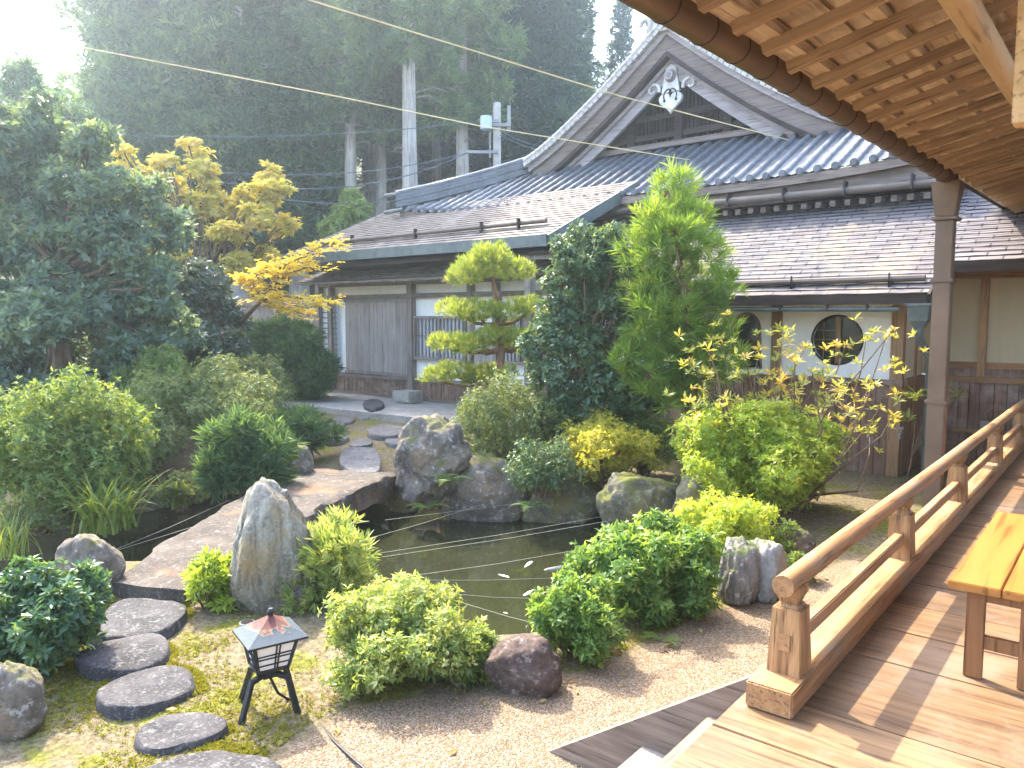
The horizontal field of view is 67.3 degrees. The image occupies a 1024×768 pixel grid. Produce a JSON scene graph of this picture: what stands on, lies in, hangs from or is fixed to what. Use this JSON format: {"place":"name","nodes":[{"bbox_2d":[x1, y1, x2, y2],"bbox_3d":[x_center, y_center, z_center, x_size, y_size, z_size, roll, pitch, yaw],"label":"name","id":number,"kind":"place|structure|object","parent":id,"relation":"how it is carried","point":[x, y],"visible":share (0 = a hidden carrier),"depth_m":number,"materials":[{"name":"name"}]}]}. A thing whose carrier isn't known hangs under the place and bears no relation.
{"place":"outdoors","nodes":[
{"label":"outdoors","id":0,"kind":"place"},
{"bbox_2d":[0,493,602,634],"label":"pond water","id":1,"kind":"structure","parent":0,"point":[480,581],"depth_m":8.50,"materials":[{"name":"green liquid"}]},
{"bbox_2d":[0,0,645,99],"label":"sky","id":2,"kind":"structure","parent":0,"point":[25,17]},
{"bbox_2d":[0,157,947,767],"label":"ground","id":3,"kind":"structure","parent":0,"point":[410,723],"depth_m":4.48,"materials":[{"name":"gravel"}]},
{"bbox_2d":[0,503,46,559],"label":"strap leaf clump","id":4,"kind":"object","parent":3,"relation":"on","point":[11,550],"visible":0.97,"depth_m":7.40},
{"bbox_2d":[0,660,47,740],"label":"garden rock","id":5,"kind":"object","parent":3,"relation":"on","point":[23,709],"visible":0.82,"depth_m":4.02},
{"bbox_2d":[0,489,89,535],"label":"shrub","id":6,"kind":"object","parent":3,"relation":"on","point":[54,518],"visible":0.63,"depth_m":7.97,"materials":[{"name":"green plant"}]},
{"bbox_2d":[0,553,114,677],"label":"shrub","id":7,"kind":"object","parent":3,"relation":"on","point":[51,617],"visible":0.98,"depth_m":4.60,"materials":[{"name":"green plant"}]},
{"bbox_2d":[1,337,123,400],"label":"shrub","id":8,"kind":"object","parent":3,"relation":"on","point":[36,358],"visible":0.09,"depth_m":11.99,"materials":[{"name":"green plant"}]},
{"bbox_2d":[0,49,135,250],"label":"misty tree","id":9,"kind":"object","parent":3,"relation":"on","point":[22,73],"visible":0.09,"depth_m":19.74,"materials":[{"name":"green plant"}]},
{"bbox_2d":[0,362,160,522],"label":"shrub","id":10,"kind":"object","parent":3,"relation":"on","point":[42,454],"visible":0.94,"depth_m":8.01,"materials":[{"name":"green plant"}]},
{"bbox_2d":[54,534,125,596],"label":"garden rock","id":11,"kind":"object","parent":3,"relation":"on","point":[80,547],"visible":0.38,"depth_m":5.96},
{"bbox_2d":[0,85,208,436],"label":"evergreen tree","id":12,"kind":"object","parent":3,"relation":"on","point":[68,265],"visible":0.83,"depth_m":11.61,"materials":[{"name":"green plant"}]},
{"bbox_2d":[35,462,184,537],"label":"strap leaf clump","id":13,"kind":"object","parent":3,"relation":"on","point":[97,514],"visible":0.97,"depth_m":7.81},
{"bbox_2d":[82,397,161,491],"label":"shrub","id":14,"kind":"object","parent":3,"relation":"on","point":[145,465],"visible":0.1,"depth_m":9.08,"materials":[{"name":"green plant"}]},
{"bbox_2d":[74,633,170,681],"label":"stepping stone","id":15,"kind":"object","parent":3,"relation":"on","point":[114,659],"visible":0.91,"depth_m":4.80,"materials":[{"name":"grey stone"}]},
{"bbox_2d":[46,0,204,263],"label":"cedar tree","id":16,"kind":"object","parent":3,"relation":"on","point":[88,79],"visible":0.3,"depth_m":29.79,"materials":[{"name":"green plant"}]},
{"bbox_2d":[92,598,187,644],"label":"stepping stone","id":17,"kind":"object","parent":3,"relation":"on","point":[128,617],"visible":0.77,"depth_m":5.43,"materials":[{"name":"grey stone"}]},
{"bbox_2d":[95,665,194,720],"bbox_3d":[-2.111,1.841,4.474,0.546,0.235,0.550,4,6,39],"label":"stepping stone","id":18,"kind":"object","parent":3,"relation":"on","point":[144,693],"visible":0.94,"depth_m":4.36,"materials":[{"name":"grey stone"}]},
{"bbox_2d":[115,363,187,477],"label":"shrub","id":19,"kind":"object","parent":3,"relation":"on","point":[165,446],"visible":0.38,"depth_m":9.92,"materials":[{"name":"green plant"}]},
{"bbox_2d":[108,342,217,419],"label":"shrub","id":20,"kind":"object","parent":3,"relation":"on","point":[176,364],"visible":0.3,"depth_m":11.31,"materials":[{"name":"green plant"}]},
{"bbox_2d":[84,0,258,267],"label":"cedar tree","id":21,"kind":"object","parent":3,"relation":"on","point":[179,15],"visible":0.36,"depth_m":30.16,"materials":[{"name":"green plant"}]},
{"bbox_2d":[137,421,214,503],"bbox_3d":[-4.598,1.175,10.588,1.376,1.378,0.804,-1,5,-12],"label":"garden rock","id":22,"kind":"object","parent":3,"relation":"on","point":[180,461],"visible":0.2,"depth_m":10.25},
{"bbox_2d":[145,467,209,511],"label":"shrub","id":23,"kind":"object","parent":3,"relation":"on","point":[187,488],"visible":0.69,"depth_m":9.19,"materials":[{"name":"green plant"}]},
{"bbox_2d":[155,472,202,509],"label":"strap leaf clump","id":24,"kind":"object","parent":3,"relation":"on","point":[175,503],"visible":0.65,"depth_m":9.23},
{"bbox_2d":[134,712,228,756],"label":"stepping stone","id":25,"kind":"object","parent":3,"relation":"on","point":[164,735],"visible":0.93,"depth_m":3.95,"materials":[{"name":"grey stone"}]},
{"bbox_2d":[105,135,302,364],"bbox_3d":[-6.913,-2.601,16.992,4.473,5.813,1.986,0,5,5],"label":"maple tree","id":26,"kind":"object","parent":3,"relation":"on","point":[248,215],"visible":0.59,"depth_m":16.79,"materials":[{"name":"yellow plant"}]},
{"bbox_2d":[154,256,256,422],"bbox_3d":[-5.568,-0.757,13.324,2.058,2.967,2.180,4,6,39],"label":"camellia tree","id":27,"kind":"object","parent":3,"relation":"on","point":[201,287],"visible":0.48,"depth_m":13.13,"materials":[{"name":"green plant"}]},
{"bbox_2d":[179,545,237,614],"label":"shrub","id":28,"kind":"object","parent":3,"relation":"on","point":[207,576],"visible":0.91,"depth_m":5.69,"materials":[{"name":"green plant"}]},
{"bbox_2d":[119,349,298,444],"bbox_3d":[-4.292,0.262,11.067,2.272,1.550,2.082,0,5,5],"label":"shrub","id":29,"kind":"object","parent":3,"relation":"on","point":[203,403],"visible":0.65,"depth_m":10.67,"materials":[{"name":"green plant"}]},
{"bbox_2d":[147,750,281,767],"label":"stepping stone","id":30,"kind":"object","parent":3,"relation":"on","point":[215,759],"visible":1,"depth_m":3.68,"materials":[{"name":"grey stone"}]},
{"bbox_2d":[153,0,320,297],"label":"cedar tree","id":31,"kind":"object","parent":3,"relation":"on","point":[233,16],"visible":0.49,"depth_m":31.72,"materials":[{"name":"green plant"}]},
{"bbox_2d":[189,399,309,505],"bbox_3d":[-3.086,0.853,9.119,1.412,1.393,1.243,0,5,-5],"label":"shrub","id":32,"kind":"object","parent":3,"relation":"on","point":[242,453],"visible":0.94,"depth_m":8.80,"materials":[{"name":"green plant"}]},
{"bbox_2d":[111,469,396,603],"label":"stone bridge","id":33,"kind":"structure","parent":3,"relation":"on","point":[154,574],"depth_m":7.34,"materials":[{"name":"stone"}]},
{"bbox_2d":[218,350,292,406],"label":"shrub","id":34,"kind":"object","parent":3,"relation":"on","point":[254,361],"visible":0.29,"depth_m":14.39,"materials":[{"name":"green plant"}]},
{"bbox_2d":[219,295,315,334],"bbox_3d":[-6.735,-1.174,22.077,6.900,2.850,0.270,4,6,39],"label":"plank fence","id":35,"kind":"object","parent":3,"relation":"on","point":[264,312],"visible":0.07,"depth_m":22.43,"materials":[{"name":"grey wood"}]},
{"bbox_2d":[232,608,307,724],"bbox_3d":[-1.360,1.527,4.276,0.377,0.572,0.353,-3,6,-30],"label":"garden lantern","id":36,"kind":"object","parent":3,"relation":"on","point":[269,641],"visible":1,"depth_m":4.21,"materials":[{"name":"black metal"}]},
{"bbox_2d":[229,476,317,613],"bbox_3d":[-1.810,1.283,5.846,0.651,1.200,0.454,-2,6,-25],"label":"standing stone","id":37,"kind":"object","parent":3,"relation":"on","point":[271,524],"visible":0.83,"depth_m":5.67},
{"bbox_2d":[212,233,352,363],"bbox_3d":[-4.360,-1.038,13.130,3.744,2.942,1.331,3,6,30],"label":"maple branch tree","id":38,"kind":"object","parent":3,"relation":"on","point":[266,298],"visible":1,"depth_m":12.54,"materials":[{"name":"yellow plant"}]},
{"bbox_2d":[235,311,344,401],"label":"shrub","id":39,"kind":"object","parent":3,"relation":"on","point":[311,366],"visible":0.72,"depth_m":16.79,"materials":[{"name":"green plant"}]},
{"bbox_2d":[287,445,313,474],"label":"garden rock","id":40,"kind":"object","parent":3,"relation":"on","point":[304,465],"visible":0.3,"depth_m":9.77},
{"bbox_2d":[235,0,366,295],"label":"cedar tree","id":41,"kind":"object","parent":3,"relation":"on","point":[311,215],"visible":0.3,"depth_m":33.75,"materials":[{"name":"green plant"}]},
{"bbox_2d":[257,400,351,457],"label":"shrub","id":42,"kind":"object","parent":3,"relation":"on","point":[309,425],"visible":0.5,"depth_m":11.23,"materials":[{"name":"green plant"}]},
{"bbox_2d":[270,678,365,767],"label":"power cable","id":43,"kind":"object","parent":3,"relation":"on","point":[348,754],"visible":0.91,"depth_m":3.97,"materials":[{"name":"black rubber"}]},
{"bbox_2d":[275,504,381,615],"bbox_3d":[-1.426,1.353,5.921,0.919,0.886,0.857,0,5,0],"label":"shrub","id":44,"kind":"object","parent":3,"relation":"on","point":[340,546],"visible":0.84,"depth_m":5.72,"materials":[{"name":"green plant"}]},
{"bbox_2d":[279,0,401,222],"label":"cedar tree","id":45,"kind":"object","parent":3,"relation":"on","point":[323,31],"visible":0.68,"depth_m":32.41,"materials":[{"name":"green plant"}]},
{"bbox_2d":[316,186,374,238],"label":"young broadleaf tree","id":46,"kind":"object","parent":3,"relation":"on","point":[353,211],"visible":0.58,"depth_m":23.68,"materials":[{"name":"green plant"}]},
{"bbox_2d":[5,562,688,767],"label":"moss","id":47,"kind":"object","parent":3,"relation":"on","point":[202,684],"visible":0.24,"depth_m":4.36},
{"bbox_2d":[339,447,380,472],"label":"path stone","id":48,"kind":"object","parent":3,"relation":"on","point":[363,459],"visible":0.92,"depth_m":10.75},
{"bbox_2d":[363,107,386,218],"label":"cedar tree","id":49,"kind":"object","parent":3,"relation":"on","point":[369,177],"depth_m":43.01,"materials":[{"name":"grey plant"}]},
{"bbox_2d":[338,5,427,214],"bbox_3d":[-6.054,-14.637,35.039,5.099,21.450,4.778,0,5,-14],"label":"cedar tree","id":50,"kind":"object","parent":3,"relation":"on","point":[380,191],"visible":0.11,"depth_m":35.27,"materials":[{"name":"grey plant"}]},
{"bbox_2d":[367,424,403,440],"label":"path stone","id":51,"kind":"object","parent":3,"relation":"on","point":[381,432],"visible":0.82,"depth_m":13.05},
{"bbox_2d":[356,89,431,209],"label":"cedar tree","id":52,"kind":"object","parent":3,"relation":"on","point":[394,159],"visible":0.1,"depth_m":47.84,"materials":[{"name":"green plant"}]},
{"bbox_2d":[388,487,416,512],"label":"garden rock","id":53,"kind":"object","parent":3,"relation":"on","point":[398,503],"visible":0.25,"depth_m":10.00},
{"bbox_2d":[327,0,482,205],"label":"cedar tree","id":54,"kind":"object","parent":3,"relation":"on","point":[409,50],"visible":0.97,"depth_m":27.86,"materials":[{"name":"green plant"}]},
{"bbox_2d":[317,569,500,705],"bbox_3d":[-0.707,1.519,4.628,1.120,0.682,1.050,4,6,39],"label":"shrub","id":55,"kind":"object","parent":3,"relation":"on","point":[390,632],"visible":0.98,"depth_m":4.48,"materials":[{"name":"green plant"}]},
{"bbox_2d":[272,393,549,437],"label":"stone platform","id":56,"kind":"structure","parent":3,"relation":"on","point":[347,405],"depth_m":15.88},
{"bbox_2d":[363,399,383,411],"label":"step stone","id":57,"kind":"object","parent":56,"relation":"on","point":[372,405],"visible":1,"depth_m":15.59,"materials":[{"name":"grey stone"}]},
{"bbox_2d":[392,389,422,403],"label":"step stone","id":58,"kind":"object","parent":56,"relation":"on","point":[405,396],"visible":1,"depth_m":16.59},
{"bbox_2d":[280,181,639,407],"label":"wooden wing","id":59,"kind":"structure","parent":56,"relation":"on","point":[388,277],"depth_m":16.70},
{"bbox_2d":[343,298,406,376],"bbox_3d":[-3.168,-1.095,17.951,2.261,1.760,0.070,4,6,39],"label":"door","id":60,"kind":"structure","parent":59,"relation":"in","point":[376,329],"depth_m":17.92,"materials":[{"name":"grey wood"}]},
{"bbox_2d":[413,316,466,361],"bbox_3d":[-1.551,-0.985,16.650,1.567,0.970,0.120,4,6,39],"label":"window","id":61,"kind":"structure","parent":59,"relation":"in","point":[423,326],"depth_m":16.77,"materials":[{"name":"paper"}]},
{"bbox_2d":[500,316,541,364],"bbox_3d":[0.172,-0.862,15.257,1.082,0.970,0.120,4,6,39],"label":"window","id":62,"kind":"structure","parent":59,"relation":"in","point":[509,358],"depth_m":15.31,"materials":[{"name":"paper"}]},
{"bbox_2d":[392,413,471,509],"bbox_3d":[-1.004,0.974,9.618,0.944,1.211,0.792,-1,5,-16],"label":"garden rock","id":63,"kind":"object","parent":3,"relation":"on","point":[434,444],"visible":0.97,"depth_m":9.37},
{"bbox_2d":[392,39,484,199],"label":"cedar tree","id":64,"kind":"object","parent":3,"relation":"on","point":[436,175],"depth_m":40.15,"materials":[{"name":"grey plant"}]},
{"bbox_2d":[422,26,488,176],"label":"cedar tree","id":65,"kind":"object","parent":3,"relation":"on","point":[448,148],"visible":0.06,"depth_m":43.80,"materials":[{"name":"green plant"}]},
{"bbox_2d":[423,629,500,691],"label":"shrub","id":66,"kind":"object","parent":3,"relation":"on","point":[469,675],"visible":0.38,"depth_m":4.54,"materials":[{"name":"green plant"}]},
{"bbox_2d":[45,518,886,767],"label":"fallen leaves","id":67,"kind":"object","parent":3,"relation":"on","point":[337,732],"visible":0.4,"depth_m":4.50,"materials":[{"name":"brown plant"}]},
{"bbox_2d":[400,0,531,195],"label":"cedar tree","id":68,"kind":"object","parent":3,"relation":"on","point":[472,82],"visible":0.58,"depth_m":31.25,"materials":[{"name":"green plant"}]},
{"bbox_2d":[454,27,496,170],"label":"cedar tree","id":69,"kind":"object","parent":3,"relation":"on","point":[481,158],"depth_m":42.65,"materials":[{"name":"green plant"}]},
{"bbox_2d":[437,452,528,521],"bbox_3d":[-0.344,1.380,9.930,1.147,1.055,0.977,4,6,39],"label":"garden rock","id":70,"kind":"object","parent":3,"relation":"on","point":[488,486],"visible":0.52,"depth_m":9.53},
{"bbox_2d":[416,237,552,448],"bbox_3d":[-0.396,-0.659,12.234,2.315,3.364,1.432,0,5,-2],"label":"cloud pruned pine","id":71,"kind":"object","parent":3,"relation":"on","point":[504,335],"visible":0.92,"depth_m":12.03,"materials":[{"name":"green plant"}]},
{"bbox_2d":[466,102,510,165],"bbox_3d":[-0.768,-5.005,27.062,1.576,9.709,0.746,-2,5,-22],"label":"utility pole","id":72,"kind":"object","parent":3,"relation":"on","point":[489,121],"visible":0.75,"depth_m":26.84,"materials":[{"name":"grey metal"}]},
{"bbox_2d":[120,120,479,137],"bbox_3d":[-6.624,-8.027,23.901,12.912,1.857,0.030,-3,6,-28],"label":"power line","id":73,"kind":"object","parent":72,"relation":"attached to","point":[296,135],"visible":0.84,"depth_m":23.87,"materials":[{"name":"metal"}]},
{"bbox_2d":[168,152,467,175],"bbox_3d":[-5.673,-7.022,23.902,10.324,1.637,0.031,-4,6,-35],"label":"power line","id":74,"kind":"object","parent":72,"relation":"attached to","point":[348,172],"visible":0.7,"depth_m":24.40,"materials":[{"name":"metal"}]},
{"bbox_2d":[450,367,562,468],"bbox_3d":[-0.053,0.573,10.423,1.603,1.638,1.573,0,5,-4],"label":"shrub","id":75,"kind":"object","parent":3,"relation":"on","point":[476,415],"visible":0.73,"depth_m":10.10,"materials":[{"name":"green plant"}]},
{"bbox_2d":[483,633,561,697],"bbox_3d":[0.091,1.711,4.579,0.442,0.445,0.392,4,6,39],"label":"garden rock","id":76,"kind":"object","parent":3,"relation":"on","point":[526,664],"visible":0.92,"depth_m":4.46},
{"bbox_2d":[475,0,602,181],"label":"cedar tree","id":77,"kind":"object","parent":3,"relation":"on","point":[554,102],"visible":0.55,"depth_m":33.88,"materials":[{"name":"green plant"}]},
{"bbox_2d":[502,434,588,498],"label":"shrub","id":78,"kind":"object","parent":3,"relation":"on","point":[552,471],"visible":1,"depth_m":9.12,"materials":[{"name":"green plant"}]},
{"bbox_2d":[524,4,597,111],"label":"cedar tree","id":79,"kind":"object","parent":3,"relation":"on","point":[590,47],"depth_m":37.61,"materials":[{"name":"green plant"}]},
{"bbox_2d":[522,478,601,523],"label":"garden rock","id":80,"kind":"object","parent":3,"relation":"on","point":[571,503],"visible":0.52,"depth_m":9.52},
{"bbox_2d":[525,564,630,669],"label":"shrub","id":81,"kind":"object","parent":3,"relation":"on","point":[573,615],"visible":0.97,"depth_m":4.85,"materials":[{"name":"green plant"}]},
{"bbox_2d":[515,216,665,472],"bbox_3d":[1.129,-0.548,10.429,1.903,3.459,1.768,4,6,39],"label":"holly tree","id":82,"kind":"object","parent":3,"relation":"on","point":[587,343],"visible":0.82,"depth_m":10.15,"materials":[{"name":"green plant"}]},
{"bbox_2d":[576,3,607,104],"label":"cedar tree","id":83,"kind":"object","parent":3,"relation":"on","point":[592,83],"visible":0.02,"depth_m":45.98,"materials":[{"name":"green plant"}]},
{"bbox_2d":[550,405,665,489],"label":"shrub","id":84,"kind":"object","parent":3,"relation":"on","point":[612,442],"visible":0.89,"depth_m":9.47,"materials":[{"name":"yellow plant"}]},
{"bbox_2d":[598,0,635,88],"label":"cedar tree","id":85,"kind":"object","parent":3,"relation":"on","point":[618,44],"visible":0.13,"depth_m":49.96,"materials":[{"name":"green plant"}]},
{"bbox_2d":[596,471,678,528],"bbox_3d":[1.515,1.486,8.791,1.051,0.993,0.709,-3,6,-28],"label":"garden rock","id":86,"kind":"object","parent":3,"relation":"on","point":[623,496],"visible":0.47,"depth_m":8.52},
{"bbox_2d":[562,507,733,632],"bbox_3d":[0.987,1.372,5.822,1.104,0.776,1.136,-2,6,-24],"label":"shrub","id":87,"kind":"object","parent":3,"relation":"on","point":[660,567],"visible":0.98,"depth_m":5.52,"materials":[{"name":"green plant"}]},
{"bbox_2d":[613,409,682,476],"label":"shrub","id":88,"kind":"object","parent":3,"relation":"on","point":[653,424],"visible":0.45,"depth_m":10.18,"materials":[{"name":"green plant"}]},
{"bbox_2d":[549,673,753,767],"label":"veranda stairs","id":89,"kind":"structure","parent":3,"relation":"on","point":[665,736],"depth_m":3.46,"materials":[{"name":"brown wood"}]},
{"bbox_2d":[375,17,937,235],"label":"temple hall","id":90,"kind":"structure","parent":3,"relation":"on","point":[663,66],"depth_m":15.27,"materials":[{"name":"grey tile"}]},
{"bbox_2d":[0,30,689,159],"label":"overhead cable","id":91,"kind":"object","parent":90,"relation":"attached to","point":[332,95],"visible":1,"depth_m":12.06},
{"bbox_2d":[308,0,788,139],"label":"overhead cable","id":92,"kind":"object","parent":90,"relation":"attached to","point":[525,66],"visible":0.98,"depth_m":9.37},
{"bbox_2d":[602,153,754,474],"bbox_3d":[2.061,-0.842,9.732,1.974,4.170,1.525,0,5,4],"label":"soft pine tree","id":93,"kind":"object","parent":3,"relation":"on","point":[672,219],"visible":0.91,"depth_m":9.48,"materials":[{"name":"green plant"}]},
{"bbox_2d":[672,471,721,515],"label":"garden rock","id":94,"kind":"object","parent":3,"relation":"on","point":[683,490],"visible":0.24,"depth_m":8.31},
{"bbox_2d":[663,485,779,558],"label":"shrub","id":95,"kind":"object","parent":3,"relation":"on","point":[731,517],"visible":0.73,"depth_m":6.77,"materials":[{"name":"green plant"}]},
{"bbox_2d":[717,536,786,605],"bbox_3d":[1.847,1.471,5.971,0.462,0.560,0.478,4,6,39],"label":"cleft rock","id":96,"kind":"object","parent":3,"relation":"on","point":[751,570],"visible":0.91,"depth_m":5.86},
{"bbox_2d":[664,396,856,517],"bbox_3d":[2.640,0.815,8.474,1.972,1.434,2.071,4,6,39],"label":"shrub","id":97,"kind":"object","parent":3,"relation":"on","point":[770,432],"visible":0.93,"depth_m":8.01,"materials":[{"name":"green plant"}]},
{"bbox_2d":[764,517,805,553],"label":"shrub","id":98,"kind":"object","parent":3,"relation":"on","point":[787,544],"visible":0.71,"depth_m":6.96,"materials":[{"name":"green plant"}]},
{"bbox_2d":[547,187,1023,476],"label":"garden annex","id":99,"kind":"object","parent":3,"relation":"on","point":[818,276],"visible":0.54,"depth_m":10.40,"materials":[{"name":"grey tile"}]},
{"bbox_2d":[731,312,761,368],"bbox_3d":[3.427,-0.640,11.236,0.484,0.816,0.042,4,6,39],"label":"arched window","id":100,"kind":"structure","parent":99,"relation":"in","point":[754,323],"depth_m":11.20,"materials":[{"name":"black glass"}]},
{"bbox_2d":[811,315,863,364],"bbox_3d":[4.440,-0.600,10.475,0.690,0.690,0.118,4,6,39],"label":"round window","id":101,"kind":"structure","parent":99,"relation":"in","point":[832,327],"depth_m":10.49,"materials":[{"name":"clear glass"}]},
{"bbox_2d":[662,309,928,519],"bbox_3d":[3.163,0.323,8.611,3.024,2.321,1.606,0,5,1],"label":"rhododendron","id":102,"kind":"object","parent":3,"relation":"on","point":[842,389],"visible":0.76,"depth_m":8.32,"materials":[{"name":"yellow plant"}]},
{"bbox_2d":[783,528,815,558],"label":"garden rock","id":103,"kind":"object","parent":3,"relation":"on","point":[806,542],"visible":0.44,"depth_m":6.95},
{"bbox_2d":[785,549,822,583],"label":"shrub","id":104,"kind":"object","parent":3,"relation":"on","point":[791,556],"visible":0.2,"depth_m":6.40,"materials":[{"name":"green plant"}]},
{"bbox_2d":[667,450,1023,767],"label":"temple veranda","id":105,"kind":"object","parent":3,"relation":"on","point":[897,688],"visible":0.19,"depth_m":2.99,"materials":[{"name":"brown wood"}]},
{"bbox_2d":[746,399,1023,719],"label":"veranda railing","id":106,"kind":"object","parent":105,"relation":"on","point":[810,649],"visible":1,"depth_m":3.74,"materials":[{"name":"brown wood"}]},
{"bbox_2d":[948,512,1023,689],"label":"bench","id":107,"kind":"object","parent":105,"relation":"on","point":[990,569],"visible":1,"depth_m":3.20,"materials":[{"name":"yellow wood"}]},
{"bbox_2d":[882,380,967,482],"bbox_3d":[5.064,0.611,9.462,1.107,1.421,0.326,0,5,-5],"label":"rhododendron sapling","id":108,"kind":"object","parent":3,"relation":"on","point":[915,447],"visible":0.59,"depth_m":9.42,"materials":[{"name":"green plant"}]},
{"bbox_2d":[618,0,1023,507],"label":"veranda roof","id":109,"kind":"structure","parent":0,"point":[934,89],"depth_m":4.01,"materials":[{"name":"brown wood"}]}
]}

